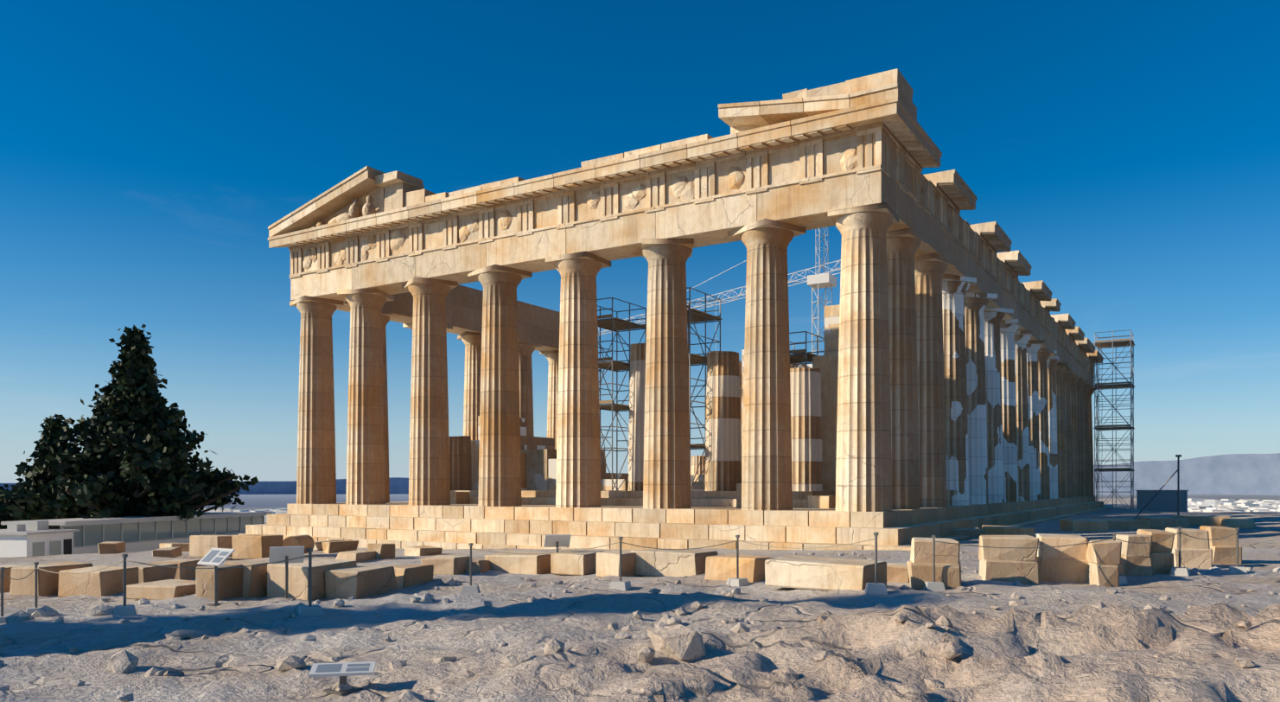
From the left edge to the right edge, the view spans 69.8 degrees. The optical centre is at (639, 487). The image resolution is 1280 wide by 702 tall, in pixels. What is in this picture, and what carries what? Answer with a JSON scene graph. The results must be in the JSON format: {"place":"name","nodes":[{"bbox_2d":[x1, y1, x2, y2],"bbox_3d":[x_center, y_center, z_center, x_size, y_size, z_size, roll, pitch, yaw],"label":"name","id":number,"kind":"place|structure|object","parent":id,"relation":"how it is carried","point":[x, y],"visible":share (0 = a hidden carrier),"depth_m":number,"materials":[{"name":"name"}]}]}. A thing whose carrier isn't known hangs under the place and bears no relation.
{"place":"outdoors","nodes":[
{"label":"outdoors","id":0,"kind":"place"},
{"bbox_2d":[520,452,527,490],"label":"wall","id":1,"kind":"structure","parent":0,"point":[524,474],"depth_m":47.41,"materials":[{"name":"stone"}]},
{"bbox_2d":[0,494,1279,701],"bbox_3d":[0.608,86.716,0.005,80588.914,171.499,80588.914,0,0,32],"label":"ground","id":2,"kind":"structure","parent":0,"point":[1047,641],"depth_m":8.84,"materials":[{"name":"beige stone"}]},
{"bbox_2d":[0,413,89,528],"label":"cypress tree","id":3,"kind":"object","parent":2,"relation":"on","point":[51,442],"visible":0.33,"depth_m":62.24,"materials":[{"name":"green plant"}]},
{"bbox_2d":[9,323,258,521],"bbox_3d":[-35.842,-3.257,65.570,15.488,16.416,14.738,0,0,32],"label":"cypress tree","id":4,"kind":"object","parent":2,"relation":"on","point":[131,460],"visible":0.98,"depth_m":63.30,"materials":[{"name":"green plant"}]},
{"bbox_2d":[0,511,271,557],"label":"site building","id":5,"kind":"structure","parent":2,"relation":"on","point":[55,537],"depth_m":57.12,"materials":[{"name":"white"}]},
{"bbox_2d":[0,454,1247,694],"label":"posts and signs","id":6,"kind":"object","parent":2,"relation":"on","point":[218,557],"visible":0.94,"depth_m":16.60,"materials":[{"name":"silver metal"}]},
{"bbox_2d":[0,515,1255,600],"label":"stone blocks","id":7,"kind":"object","parent":2,"relation":"on","point":[1104,563],"visible":0.81,"depth_m":19.23,"materials":[{"name":"beige stone"}]},
{"bbox_2d":[0,551,1279,701],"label":"loose stones","id":8,"kind":"object","parent":2,"relation":"on","point":[671,636],"visible":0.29,"depth_m":8.99,"materials":[{"name":"beige stone"}]},
{"bbox_2d":[238,489,1112,550],"bbox_3d":[11.954,2.042,66.618,34.481,3.776,77.401,0,0,32],"label":"stepped temple base","id":9,"kind":"object","parent":2,"relation":"on","point":[710,518],"visible":0.56,"depth_m":37.68,"materials":[{"name":"stone"}]},
{"bbox_2d":[289,295,343,503],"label":"column","id":10,"kind":"structure","parent":9,"relation":"on","point":[316,478],"depth_m":46.66,"materials":[{"name":"stone"}]},
{"bbox_2d":[337,287,394,504],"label":"column","id":11,"kind":"structure","parent":9,"relation":"on","point":[366,470],"depth_m":44.74,"materials":[{"name":"stone"}]},
{"bbox_2d":[381,310,392,502],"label":"column","id":12,"kind":"structure","parent":9,"relation":"on","point":[386,315],"depth_m":50.39,"materials":[{"name":"stone"}]},
{"bbox_2d":[402,322,452,331],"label":"column","id":13,"kind":"structure","parent":9,"relation":"on","point":[409,325],"depth_m":53.82,"materials":[{"name":"stone"}]},
{"bbox_2d":[401,276,457,505],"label":"column","id":14,"kind":"structure","parent":9,"relation":"on","point":[429,478],"depth_m":42.48,"materials":[{"name":"stone"}]},
{"bbox_2d":[449,435,471,490],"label":"broken column","id":15,"kind":"structure","parent":9,"relation":"on","point":[460,466],"depth_m":49.10,"materials":[{"name":"stone"}]},
{"bbox_2d":[457,331,481,439],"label":"column","id":16,"kind":"structure","parent":9,"relation":"on","point":[472,340],"depth_m":57.08,"materials":[{"name":"stone"}]},
{"bbox_2d":[467,264,532,506],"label":"column","id":17,"kind":"structure","parent":9,"relation":"on","point":[499,473],"depth_m":40.23,"materials":[{"name":"stone"}]},
{"bbox_2d":[517,340,541,436],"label":"column","id":18,"kind":"structure","parent":9,"relation":"on","point":[525,350],"depth_m":60.85,"materials":[{"name":"stone"}]},
{"bbox_2d":[539,350,559,449],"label":"column","id":19,"kind":"structure","parent":9,"relation":"on","point":[552,357],"depth_m":64.43,"materials":[{"name":"stone"}]},
{"bbox_2d":[545,250,611,507],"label":"column","id":20,"kind":"structure","parent":9,"relation":"on","point":[578,468],"depth_m":37.97,"materials":[{"name":"stone"}]},
{"bbox_2d":[600,448,604,458],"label":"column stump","id":21,"kind":"object","parent":9,"relation":"on","point":[602,451],"depth_m":68.29,"materials":[{"name":"stone"}]},
{"bbox_2d":[596,297,646,490],"bbox_3d":[-1.222,-4.351,44.504,2.000,9.037,3.160,0,0,32],"label":"scaffolding","id":22,"kind":"object","parent":9,"relation":"on","point":[614,324],"visible":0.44,"depth_m":44.15,"materials":[{"name":"silver metal"}]},
{"bbox_2d":[628,343,646,490],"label":"column","id":23,"kind":"structure","parent":9,"relation":"on","point":[636,416],"depth_m":42.85,"materials":[{"name":"stone"}]},
{"bbox_2d":[641,238,694,509],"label":"column","id":24,"kind":"structure","parent":9,"relation":"on","point":[666,481],"depth_m":35.71,"materials":[{"name":"stone"}]},
{"bbox_2d":[690,455,705,474],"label":"column stump","id":25,"kind":"object","parent":9,"relation":"on","point":[695,461],"visible":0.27,"depth_m":82.59,"materials":[{"name":"stone"}]},
{"bbox_2d":[686,286,722,490],"bbox_3d":[2.268,-4.351,42.353,2.000,9.037,3.160,0,0,32],"label":"scaffolding","id":26,"kind":"object","parent":9,"relation":"on","point":[695,316],"visible":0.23,"depth_m":41.88,"materials":[{"name":"silver metal"}]},
{"bbox_2d":[598,226,840,367],"bbox_3d":[5.555,-8.653,68.552,4.128,17.615,39.019,0,0,-38],"label":"tower crane","id":27,"kind":"object","parent":9,"relation":"on","point":[825,280],"visible":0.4,"depth_m":60.33,"materials":[{"name":"grey paint"}]},
{"bbox_2d":[705,350,741,490],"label":"column","id":28,"kind":"structure","parent":9,"relation":"on","point":[722,452],"depth_m":40.68,"materials":[{"name":"stone"}]},
{"bbox_2d":[739,388,742,471],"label":"column","id":29,"kind":"structure","parent":9,"relation":"on","point":[741,418],"depth_m":89.92,"materials":[{"name":"stone"}]},
{"bbox_2d":[728,217,806,509],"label":"column","id":30,"kind":"structure","parent":9,"relation":"on","point":[767,479],"depth_m":33.46,"materials":[{"name":"stone"}]},
{"bbox_2d":[789,367,822,490],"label":"column","id":31,"kind":"structure","parent":9,"relation":"on","point":[806,428],"depth_m":38.64,"materials":[{"name":"stone"}]},
{"bbox_2d":[789,331,824,368],"bbox_3d":[7.306,-3.351,41.949,2.000,7.036,2.960,0,0,32],"label":"scaffolding","id":32,"kind":"object","parent":9,"relation":"on","point":[800,356],"visible":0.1,"depth_m":41.47,"materials":[{"name":"silver metal"}]},
{"bbox_2d":[827,201,898,511],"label":"column","id":33,"kind":"structure","parent":9,"relation":"on","point":[863,475],"depth_m":31.52,"materials":[{"name":"stone"}]},
{"bbox_2d":[885,228,929,509],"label":"column","id":34,"kind":"structure","parent":9,"relation":"on","point":[903,245],"depth_m":34.61,"materials":[{"name":"stone"}]},
{"bbox_2d":[267,96,1103,388],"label":"entablature","id":35,"kind":"structure","parent":34,"relation":"on","point":[809,173],"depth_m":37.64,"materials":[{"name":"stone"}]},
{"bbox_2d":[267,68,917,236],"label":"pediment remains","id":36,"kind":"object","parent":35,"relation":"on","point":[366,190],"visible":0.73,"depth_m":35.85,"materials":[{"name":"stone"}]},
{"bbox_2d":[914,253,956,507],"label":"column","id":37,"kind":"structure","parent":9,"relation":"on","point":[930,269],"depth_m":38.26,"materials":[{"name":"stone"}]},
{"bbox_2d":[941,273,980,505],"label":"column","id":38,"kind":"structure","parent":9,"relation":"on","point":[955,288],"depth_m":41.91,"materials":[{"name":"stone"}]},
{"bbox_2d":[964,292,997,503],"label":"column","id":39,"kind":"structure","parent":9,"relation":"on","point":[976,304],"depth_m":45.56,"materials":[{"name":"stone"}]},
{"bbox_2d":[983,305,1013,503],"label":"column","id":40,"kind":"structure","parent":9,"relation":"on","point":[993,316],"depth_m":49.22,"materials":[{"name":"stone"}]},
{"bbox_2d":[999,318,1019,502],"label":"column","id":41,"kind":"structure","parent":9,"relation":"on","point":[1009,328],"depth_m":52.87,"materials":[{"name":"stone"}]},
{"bbox_2d":[1013,330,1031,500],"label":"column","id":42,"kind":"structure","parent":9,"relation":"on","point":[1022,338],"depth_m":56.52,"materials":[{"name":"stone"}]},
{"bbox_2d":[1026,339,1044,500],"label":"column","id":43,"kind":"structure","parent":9,"relation":"on","point":[1033,347],"depth_m":60.18,"materials":[{"name":"stone"}]},
{"bbox_2d":[1037,348,1057,499],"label":"column","id":44,"kind":"structure","parent":9,"relation":"on","point":[1043,354],"depth_m":63.84,"materials":[{"name":"stone"}]},
{"bbox_2d":[1046,355,1061,498],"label":"column","id":45,"kind":"structure","parent":9,"relation":"on","point":[1052,362],"depth_m":67.50,"materials":[{"name":"stone"}]},
{"bbox_2d":[1055,362,1067,497],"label":"column","id":46,"kind":"structure","parent":9,"relation":"on","point":[1060,368],"depth_m":71.14,"materials":[{"name":"stone"}]},
{"bbox_2d":[1063,368,1076,497],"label":"column","id":47,"kind":"structure","parent":9,"relation":"on","point":[1067,373],"depth_m":74.81,"materials":[{"name":"stone"}]},
{"bbox_2d":[1069,374,1084,496],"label":"column","id":48,"kind":"structure","parent":9,"relation":"on","point":[1074,378],"depth_m":78.47,"materials":[{"name":"stone"}]},
{"bbox_2d":[1076,379,1089,496],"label":"column","id":49,"kind":"structure","parent":9,"relation":"on","point":[1079,384],"depth_m":82.12,"materials":[{"name":"stone"}]},
{"bbox_2d":[1082,383,1090,496],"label":"column","id":50,"kind":"structure","parent":9,"relation":"on","point":[1085,387],"depth_m":85.78,"materials":[{"name":"stone"}]},
{"bbox_2d":[1087,388,1095,496],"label":"column","id":51,"kind":"structure","parent":9,"relation":"on","point":[1090,391],"depth_m":88.92,"materials":[{"name":"stone"}]},
{"bbox_2d":[197,498,1279,521],"bbox_3d":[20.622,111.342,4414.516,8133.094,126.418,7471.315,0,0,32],"label":"city buildings","id":52,"kind":"structure","parent":2,"relation":"on","point":[1209,506],"depth_m":4496.26,"materials":[{"name":"paint"}]},
{"bbox_2d":[1093,329,1134,509],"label":"tower scaffold","id":53,"kind":"object","parent":2,"relation":"on","point":[1098,344],"depth_m":86.50,"materials":[{"name":"silver metal"}]},
{"bbox_2d":[1135,490,1188,511],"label":"shipping container","id":54,"kind":"object","parent":2,"relation":"on","point":[1163,500],"visible":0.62,"depth_m":88.15,"materials":[{"name":"blue metal"}]},
{"bbox_2d":[0,452,1279,495],"bbox_3d":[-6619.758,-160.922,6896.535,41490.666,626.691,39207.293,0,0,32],"label":"distant hills","id":55,"kind":"structure","parent":0,"point":[1244,474],"depth_m":12864.17,"materials":[{"name":"grey"}]},
{"bbox_2d":[0,0,1279,483],"label":"sky","id":56,"kind":"structure","parent":0,"point":[1129,150],"materials":[{"name":"blue"}]},
{"bbox_2d":[450,304,840,508],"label":"cella walls","id":57,"kind":"structure","parent":0,"point":[541,461],"depth_m":41.83,"materials":[{"name":"stone"}]}
]}

